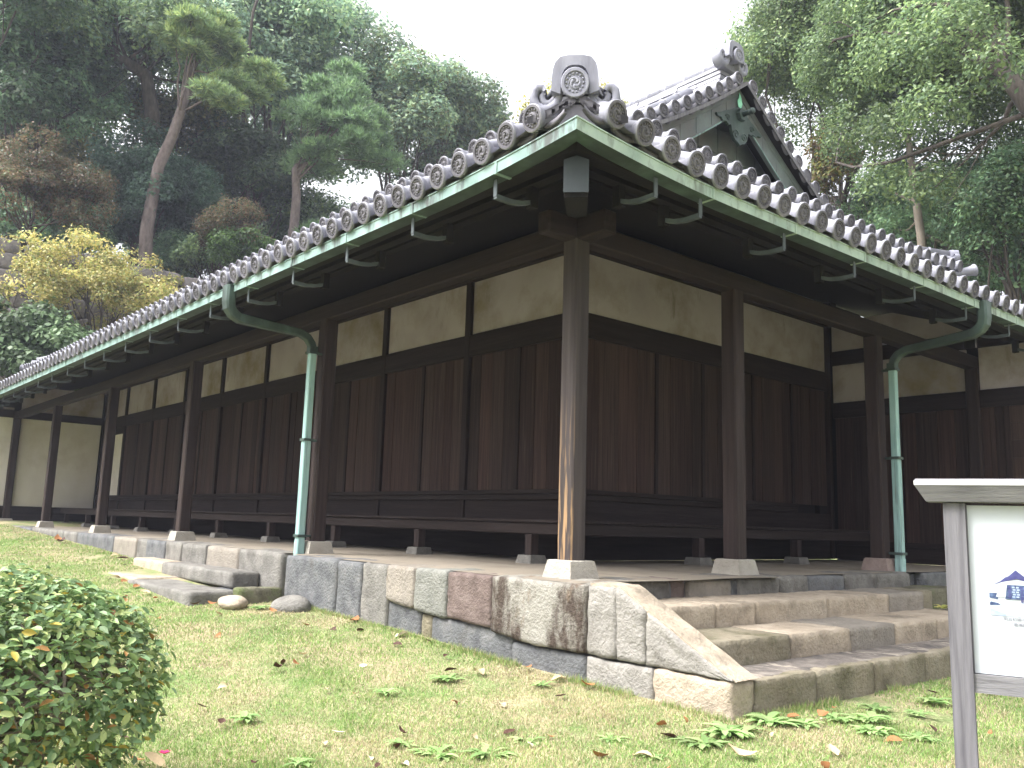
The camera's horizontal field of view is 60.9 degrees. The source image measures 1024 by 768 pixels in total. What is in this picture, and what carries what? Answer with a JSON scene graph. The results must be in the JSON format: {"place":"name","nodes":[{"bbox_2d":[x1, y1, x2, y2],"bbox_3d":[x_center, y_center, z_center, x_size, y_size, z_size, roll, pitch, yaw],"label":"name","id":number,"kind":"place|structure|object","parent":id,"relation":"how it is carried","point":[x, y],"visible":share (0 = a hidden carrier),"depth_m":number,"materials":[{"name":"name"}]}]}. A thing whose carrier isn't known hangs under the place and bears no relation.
{"place":"outdoors","nodes":[
{"label":"outdoors","id":0,"kind":"place"},
{"bbox_2d":[1,0,1021,317],"label":"sky","id":1,"kind":"structure","parent":0,"point":[641,47],"materials":[{"name":"white"}]},
{"bbox_2d":[0,520,1023,767],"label":"lawn","id":2,"kind":"structure","parent":0,"point":[940,718],"depth_m":5.30,"materials":[{"name":"green plant"}]},
{"bbox_2d":[0,295,95,379],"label":"broadleaf shrub","id":3,"kind":"object","parent":2,"relation":"on","point":[34,331],"visible":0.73,"depth_m":24.61,"materials":[{"name":"green plant"}]},
{"bbox_2d":[0,563,176,767],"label":"camellia bush","id":4,"kind":"object","parent":2,"relation":"on","point":[52,649],"visible":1,"depth_m":3.23,"materials":[{"name":"green plant"}]},
{"bbox_2d":[0,223,199,394],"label":"yellow tree","id":5,"kind":"object","parent":2,"relation":"on","point":[111,277],"visible":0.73,"depth_m":27.61,"materials":[{"name":"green plant"}]},
{"bbox_2d":[0,237,202,394],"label":"stone rampart","id":6,"kind":"object","parent":2,"relation":"on","point":[11,249],"visible":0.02,"depth_m":29.85,"materials":[{"name":"grey stone"}]},
{"bbox_2d":[144,752,165,765],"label":"fallen leaf","id":7,"kind":"object","parent":2,"relation":"on","point":[154,757],"visible":1,"depth_m":4.12,"materials":[{"name":"beige plant"}]},
{"bbox_2d":[110,557,258,605],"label":"stone steps","id":8,"kind":"structure","parent":2,"relation":"on","point":[228,579],"depth_m":9.70,"materials":[{"name":"grey stone"}]},
{"bbox_2d":[217,718,225,722],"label":"fallen leaf","id":9,"kind":"object","parent":2,"relation":"on","point":[220,720],"visible":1,"depth_m":4.73,"materials":[{"name":"brown plant"}]},
{"bbox_2d":[217,682,227,688],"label":"fallen leaf","id":10,"kind":"object","parent":2,"relation":"on","point":[222,684],"visible":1,"depth_m":5.49,"materials":[{"name":"beige plant"}]},
{"bbox_2d":[218,595,247,609],"bbox_3d":[-2.741,2.146,8.537,0.260,0.152,0.411,9,-12,-40],"label":"rounded stone","id":11,"kind":"object","parent":2,"relation":"on","point":[232,602],"visible":0.84,"depth_m":8.41,"materials":[{"name":"grey stone"}]},
{"bbox_2d":[227,711,260,722],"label":"weed","id":12,"kind":"object","parent":2,"relation":"on","point":[246,716],"visible":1,"depth_m":4.83,"materials":[{"name":"green plant"}]},
{"bbox_2d":[233,586,281,603],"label":"mossy slab","id":13,"kind":"structure","parent":2,"relation":"on","point":[252,594],"depth_m":8.84,"materials":[{"name":"stone"}]},
{"bbox_2d":[249,605,270,608],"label":"weed","id":14,"kind":"object","parent":2,"relation":"on","point":[259,606],"visible":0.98,"depth_m":8.39,"materials":[{"name":"green plant"}]},
{"bbox_2d":[270,595,310,612],"bbox_3d":[-2.118,2.149,8.372,0.354,0.238,0.478,9,-12,-40],"label":"flat rock","id":15,"kind":"object","parent":2,"relation":"on","point":[293,603],"visible":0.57,"depth_m":8.23,"materials":[{"name":"grey stone"}]},
{"bbox_2d":[282,757,317,766],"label":"weed","id":16,"kind":"object","parent":2,"relation":"on","point":[297,760],"visible":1,"depth_m":4.13,"materials":[{"name":"green plant"}]},
{"bbox_2d":[369,688,397,695],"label":"weed","id":17,"kind":"object","parent":2,"relation":"on","point":[383,690],"visible":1,"depth_m":5.36,"materials":[{"name":"green plant"}]},
{"bbox_2d":[386,738,418,746],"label":"weed","id":18,"kind":"object","parent":2,"relation":"on","point":[397,740],"visible":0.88,"depth_m":4.38,"materials":[{"name":"green plant"}]},
{"bbox_2d":[406,744,460,761],"bbox_3d":[-0.348,1.792,4.244,0.281,0.034,0.224,-4,-10,30],"label":"weed","id":19,"kind":"object","parent":2,"relation":"on","point":[426,753],"visible":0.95,"depth_m":4.23,"materials":[{"name":"green plant"}]},
{"bbox_2d":[427,673,464,681],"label":"weed","id":20,"kind":"object","parent":2,"relation":"on","point":[451,676],"visible":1,"depth_m":5.67,"materials":[{"name":"green plant"}]},
{"bbox_2d":[12,525,946,680],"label":"stone platform","id":21,"kind":"structure","parent":2,"relation":"on","point":[525,614],"depth_m":7.50,"materials":[{"name":"stone"}]},
{"bbox_2d":[0,40,1023,579],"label":"guardhouse","id":22,"kind":"structure","parent":21,"relation":"on","point":[576,322],"depth_m":10.79,"materials":[{"name":"wood"}]},
{"bbox_2d":[474,668,484,673],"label":"fallen leaf","id":23,"kind":"object","parent":2,"relation":"on","point":[481,670],"visible":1,"depth_m":5.81,"materials":[{"name":"beige plant"}]},
{"bbox_2d":[460,743,516,759],"bbox_3d":[-0.122,1.789,4.226,0.271,0.031,0.294,9,-12,-40],"label":"weed","id":24,"kind":"object","parent":2,"relation":"on","point":[482,754],"visible":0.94,"depth_m":4.21,"materials":[{"name":"green plant"}]},
{"bbox_2d":[503,729,514,733],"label":"fallen leaf","id":25,"kind":"object","parent":2,"relation":"on","point":[508,731],"visible":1,"depth_m":4.54,"materials":[{"name":"plant"}]},
{"bbox_2d":[508,736,547,745],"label":"weed","id":26,"kind":"object","parent":2,"relation":"on","point":[520,738],"visible":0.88,"depth_m":4.42,"materials":[{"name":"green plant"}]},
{"bbox_2d":[531,681,556,686],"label":"weed","id":27,"kind":"object","parent":2,"relation":"on","point":[538,683],"visible":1,"depth_m":5.52,"materials":[{"name":"green plant"}]},
{"bbox_2d":[551,674,564,679],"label":"fallen leaf","id":28,"kind":"object","parent":2,"relation":"on","point":[557,676],"visible":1,"depth_m":5.64,"materials":[{"name":"beige plant"}]},
{"bbox_2d":[593,750,607,756],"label":"fallen leaf","id":29,"kind":"object","parent":2,"relation":"on","point":[598,753],"visible":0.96,"depth_m":4.16,"materials":[{"name":"brown plant"}]},
{"bbox_2d":[594,733,628,741],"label":"weed","id":30,"kind":"object","parent":2,"relation":"on","point":[609,739],"visible":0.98,"depth_m":4.42,"materials":[{"name":"green plant"}]},
{"bbox_2d":[633,750,652,756],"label":"fallen leaf","id":31,"kind":"object","parent":2,"relation":"on","point":[645,752],"visible":1,"depth_m":4.18,"materials":[{"name":"white plant"}]},
{"bbox_2d":[642,754,669,759],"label":"weed","id":32,"kind":"object","parent":2,"relation":"on","point":[657,756],"visible":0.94,"depth_m":4.15,"materials":[{"name":"green plant"}]},
{"bbox_2d":[657,720,666,725],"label":"fallen leaf","id":33,"kind":"object","parent":2,"relation":"on","point":[661,722],"visible":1,"depth_m":4.64,"materials":[{"name":"brown plant"}]},
{"bbox_2d":[660,733,676,737],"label":"fallen leaf","id":34,"kind":"object","parent":2,"relation":"on","point":[671,735],"visible":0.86,"depth_m":4.43,"materials":[{"name":"brown plant"}]},
{"bbox_2d":[667,734,731,749],"bbox_3d":[0.938,1.795,4.382,0.282,0.033,0.323,9,-12,-40],"label":"weed","id":35,"kind":"object","parent":2,"relation":"on","point":[709,741],"visible":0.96,"depth_m":4.35,"materials":[{"name":"green plant"}]},
{"bbox_2d":[689,721,765,738],"bbox_3d":[1.111,1.800,4.528,0.386,0.046,0.344,9,-12,-40],"label":"weed","id":36,"kind":"object","parent":2,"relation":"on","point":[725,730],"visible":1,"depth_m":4.51,"materials":[{"name":"green plant"}]},
{"bbox_2d":[728,742,756,756],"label":"fallen leaf","id":37,"kind":"object","parent":2,"relation":"on","point":[741,752],"visible":1,"depth_m":4.15,"materials":[{"name":"white plant"}]},
{"bbox_2d":[587,582,950,720],"bbox_3d":[2.808,2.066,7.053,5.450,0.951,1.442,9,-12,-40],"label":"stone stair","id":38,"kind":"object","parent":2,"relation":"on","point":[730,656],"visible":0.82,"depth_m":5.65,"materials":[{"name":"grey stone"}]},
{"bbox_2d":[934,604,947,608],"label":"weed","id":39,"kind":"object","parent":38,"relation":"on","point":[941,606],"visible":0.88,"depth_m":8.22,"materials":[{"name":"green plant"}]},
{"bbox_2d":[744,711,803,726],"bbox_3d":[1.426,1.828,4.758,0.339,0.045,0.330,-1,-9,17],"label":"weed","id":40,"kind":"object","parent":2,"relation":"on","point":[773,719],"visible":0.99,"depth_m":4.72,"materials":[{"name":"green plant"}]},
{"bbox_2d":[787,713,799,716],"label":"fallen leaf","id":41,"kind":"object","parent":2,"relation":"on","point":[792,715],"visible":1,"depth_m":4.84,"materials":[{"name":"orange plant"}]},
{"bbox_2d":[792,718,824,729],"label":"weed","id":42,"kind":"object","parent":2,"relation":"on","point":[808,722],"visible":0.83,"depth_m":4.73,"materials":[{"name":"green plant"}]},
{"bbox_2d":[817,709,828,716],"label":"fallen leaf","id":43,"kind":"object","parent":2,"relation":"on","point":[821,713],"visible":1,"depth_m":4.95,"materials":[{"name":"orange plant"}]},
{"bbox_2d":[821,761,829,767],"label":"fallen leaf","id":44,"kind":"object","parent":2,"relation":"on","point":[825,764],"visible":1,"depth_m":4.00,"materials":[{"name":"orange plant"}]},
{"bbox_2d":[706,0,951,248],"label":"camphor tree","id":45,"kind":"object","parent":2,"relation":"on","point":[769,39],"visible":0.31,"depth_m":28.73,"materials":[{"name":"green plant"}]},
{"bbox_2d":[827,744,839,754],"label":"fallen leaf","id":46,"kind":"object","parent":2,"relation":"on","point":[834,749],"visible":1,"depth_m":4.21,"materials":[{"name":"white plant"}]},
{"bbox_2d":[816,712,859,722],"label":"weed","id":47,"kind":"object","parent":2,"relation":"on","point":[833,716],"visible":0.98,"depth_m":4.87,"materials":[{"name":"green plant"}]},
{"bbox_2d":[802,125,896,238],"bbox_3d":[10.409,-1.197,27.131,3.261,14.044,2.520,5,-9,-17],"label":"tree","id":48,"kind":"object","parent":2,"relation":"on","point":[823,174],"visible":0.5,"depth_m":27.34,"materials":[{"name":"green plant"}]},
{"bbox_2d":[838,711,898,723],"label":"weed","id":49,"kind":"object","parent":2,"relation":"on","point":[869,716],"visible":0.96,"depth_m":4.93,"materials":[{"name":"green plant"}]},
{"bbox_2d":[855,702,893,711],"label":"weed","id":50,"kind":"object","parent":2,"relation":"on","point":[875,706],"visible":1,"depth_m":5.24,"materials":[{"name":"green plant"}]},
{"bbox_2d":[850,724,899,735],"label":"weed","id":51,"kind":"object","parent":2,"relation":"on","point":[883,730],"visible":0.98,"depth_m":4.64,"materials":[{"name":"green plant"}]},
{"bbox_2d":[884,735,902,741],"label":"fallen leaf","id":52,"kind":"object","parent":2,"relation":"on","point":[894,738],"visible":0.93,"depth_m":4.46,"materials":[{"name":"orange plant"}]},
{"bbox_2d":[788,0,1023,213],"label":"camphor tree","id":53,"kind":"object","parent":2,"relation":"on","point":[861,47],"visible":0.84,"depth_m":20.23,"materials":[{"name":"green plant"}]},
{"bbox_2d":[844,129,985,565],"bbox_3d":[14.765,-1.228,28.657,11.946,14.843,7.021,59,-57,-79],"label":"oak tree","id":54,"kind":"object","parent":2,"relation":"on","point":[921,236],"visible":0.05,"depth_m":23.86,"materials":[{"name":"green plant"}]},
{"bbox_2d":[832,127,999,347],"bbox_3d":[13.288,-0.898,26.186,7.429,13.326,6.781,-2,-10,22],"label":"oak tree","id":55,"kind":"object","parent":2,"relation":"on","point":[900,216],"visible":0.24,"depth_m":26.19,"materials":[{"name":"green plant"}]},
{"bbox_2d":[897,731,941,742],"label":"weed","id":56,"kind":"object","parent":2,"relation":"on","point":[920,736],"visible":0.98,"depth_m":4.57,"materials":[{"name":"green plant"}]},
{"bbox_2d":[904,709,937,717],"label":"weed","id":57,"kind":"object","parent":2,"relation":"on","point":[920,712],"visible":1,"depth_m":5.13,"materials":[{"name":"green plant"}]},
{"bbox_2d":[916,696,951,704],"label":"weed","id":58,"kind":"object","parent":2,"relation":"on","point":[930,700],"visible":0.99,"depth_m":5.49,"materials":[{"name":"green plant"}]},
{"bbox_2d":[888,0,1023,102],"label":"camphor tree","id":59,"kind":"object","parent":2,"relation":"on","point":[1017,10],"visible":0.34,"depth_m":19.10,"materials":[{"name":"green plant"}]},
{"bbox_2d":[913,479,1023,767],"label":"notice board","id":60,"kind":"object","parent":2,"relation":"on","point":[984,552],"visible":1,"depth_m":3.93,"materials":[{"name":"grey wood"}]},
{"bbox_2d":[925,137,1023,303],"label":"oak tree","id":61,"kind":"object","parent":2,"relation":"on","point":[993,202],"visible":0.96,"depth_m":21.16,"materials":[{"name":"green plant"}]},
{"bbox_2d":[955,230,1023,303],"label":"oak tree","id":62,"kind":"object","parent":2,"relation":"on","point":[1015,255],"visible":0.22,"depth_m":22.24,"materials":[{"name":"green plant"}]},
{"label":"hillside","id":63,"kind":"structure","parent":0,"visible":0},
{"bbox_2d":[0,196,10,236],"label":"evergreen shrub","id":64,"kind":"object","parent":63,"relation":"on","point":[2,210],"visible":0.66,"depth_m":32.01,"materials":[{"name":"green plant"}]},
{"bbox_2d":[0,0,84,91],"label":"oak tree","id":65,"kind":"object","parent":63,"relation":"on","point":[34,6],"visible":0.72,"depth_m":35.21,"materials":[{"name":"green plant"}]},
{"bbox_2d":[0,117,123,172],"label":"oak tree","id":66,"kind":"object","parent":63,"relation":"on","point":[72,150],"visible":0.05,"depth_m":44.15,"materials":[{"name":"green plant"}]},
{"bbox_2d":[0,121,124,242],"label":"maple tree","id":67,"kind":"object","parent":63,"relation":"on","point":[49,185],"visible":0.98,"depth_m":31.55,"materials":[{"name":"brown plant"}]},
{"bbox_2d":[0,161,131,257],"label":"oak tree","id":68,"kind":"object","parent":63,"relation":"on","point":[12,229],"visible":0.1,"depth_m":36.40,"materials":[{"name":"green plant"}]},
{"bbox_2d":[16,202,118,254],"bbox_3d":[-17.257,-5.715,33.986,3.456,3.299,3.053,9,-12,-40],"label":"evergreen shrub","id":69,"kind":"object","parent":63,"relation":"on","point":[52,230],"visible":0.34,"depth_m":34.08,"materials":[{"name":"green plant"}]},
{"bbox_2d":[0,9,145,240],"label":"oak tree","id":70,"kind":"object","parent":63,"relation":"on","point":[51,88],"visible":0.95,"depth_m":37.02,"materials":[{"name":"green plant"}]},
{"bbox_2d":[0,0,254,265],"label":"oak tree","id":71,"kind":"object","parent":63,"relation":"on","point":[123,24],"visible":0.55,"depth_m":38.43,"materials":[{"name":"green plant"}]},
{"bbox_2d":[103,206,192,277],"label":"oak tree","id":72,"kind":"object","parent":63,"relation":"on","point":[127,247],"visible":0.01,"depth_m":41.80,"materials":[{"name":"green plant"}]},
{"bbox_2d":[83,109,232,258],"bbox_3d":[-15.578,-7.681,38.228,6.293,8.113,6.832,9,-12,-40],"label":"holly tree","id":73,"kind":"object","parent":63,"relation":"on","point":[186,193],"visible":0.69,"depth_m":37.28,"materials":[{"name":"green plant"}]},
{"bbox_2d":[133,225,198,277],"bbox_3d":[-14.531,-5.191,37.148,3.221,3.310,3.368,9,-12,-40],"label":"evergreen shrub","id":74,"kind":"object","parent":63,"relation":"on","point":[162,249],"visible":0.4,"depth_m":36.71,"materials":[{"name":"green plant"}]},
{"bbox_2d":[117,86,248,258],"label":"oak tree","id":75,"kind":"object","parent":63,"relation":"on","point":[192,117],"visible":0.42,"depth_m":42.41,"materials":[{"name":"green plant"}]},
{"bbox_2d":[167,232,228,278],"bbox_3d":[-12.868,-4.769,36.064,3.140,2.794,2.329,23,-23,-67],"label":"evergreen shrub","id":76,"kind":"object","parent":63,"relation":"on","point":[187,256],"visible":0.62,"depth_m":35.41,"materials":[{"name":"green plant"}]},
{"bbox_2d":[122,147,273,277],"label":"oak tree","id":77,"kind":"object","parent":63,"relation":"on","point":[195,276],"depth_m":51.58,"materials":[{"name":"green plant"}]},
{"bbox_2d":[138,0,288,268],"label":"pine tree","id":78,"kind":"object","parent":63,"relation":"on","point":[195,35],"visible":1,"depth_m":35.73,"materials":[{"name":"green plant"}]},
{"bbox_2d":[189,193,273,274],"bbox_3d":[-11.273,-5.401,35.402,3.655,4.181,4.023,5,-10,-20],"label":"maple tree","id":79,"kind":"object","parent":63,"relation":"on","point":[211,223],"visible":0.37,"depth_m":34.69,"materials":[{"name":"brown plant"}]},
{"bbox_2d":[203,224,275,270],"bbox_3d":[-10.784,-4.777,34.832,3.103,2.938,2.976,5,-10,-20],"label":"tree","id":80,"kind":"object","parent":63,"relation":"on","point":[227,249],"visible":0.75,"depth_m":34.12,"materials":[{"name":"green plant"}]},
{"bbox_2d":[174,105,314,237],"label":"oak tree","id":81,"kind":"object","parent":63,"relation":"on","point":[247,159],"visible":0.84,"depth_m":42.30,"materials":[{"name":"green plant"}]},
{"bbox_2d":[257,221,286,240],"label":"oak tree","id":82,"kind":"object","parent":63,"relation":"on","point":[269,232],"visible":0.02,"depth_m":45.77,"materials":[{"name":"green plant"}]},
{"bbox_2d":[161,0,400,232],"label":"camphor tree","id":83,"kind":"object","parent":63,"relation":"on","point":[296,40],"visible":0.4,"depth_m":45.66,"materials":[{"name":"green plant"}]},
{"bbox_2d":[256,184,348,240],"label":"oak tree","id":84,"kind":"object","parent":63,"relation":"on","point":[321,206],"visible":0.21,"depth_m":45.00,"materials":[{"name":"green plant"}]},
{"bbox_2d":[272,190,357,219],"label":"oak tree","id":85,"kind":"object","parent":63,"relation":"on","point":[343,204],"depth_m":57.11,"materials":[{"name":"green plant"}]},
{"bbox_2d":[268,55,412,236],"bbox_3d":[-7.865,-8.902,38.617,6.792,12.167,6.054,9,-12,-40],"label":"pine tree","id":86,"kind":"object","parent":63,"relation":"on","point":[341,114],"visible":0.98,"depth_m":38.13,"materials":[{"name":"green plant"}]},
{"bbox_2d":[337,23,517,191],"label":"camphor tree","id":87,"kind":"object","parent":63,"relation":"on","point":[436,112],"visible":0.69,"depth_m":45.77,"materials":[{"name":"green plant"}]},
{"bbox_2d":[512,76,629,123],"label":"ginkgo tree","id":88,"kind":"object","parent":63,"relation":"on","point":[525,104],"visible":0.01,"depth_m":56.88,"materials":[{"name":"green plant"}]}
]}

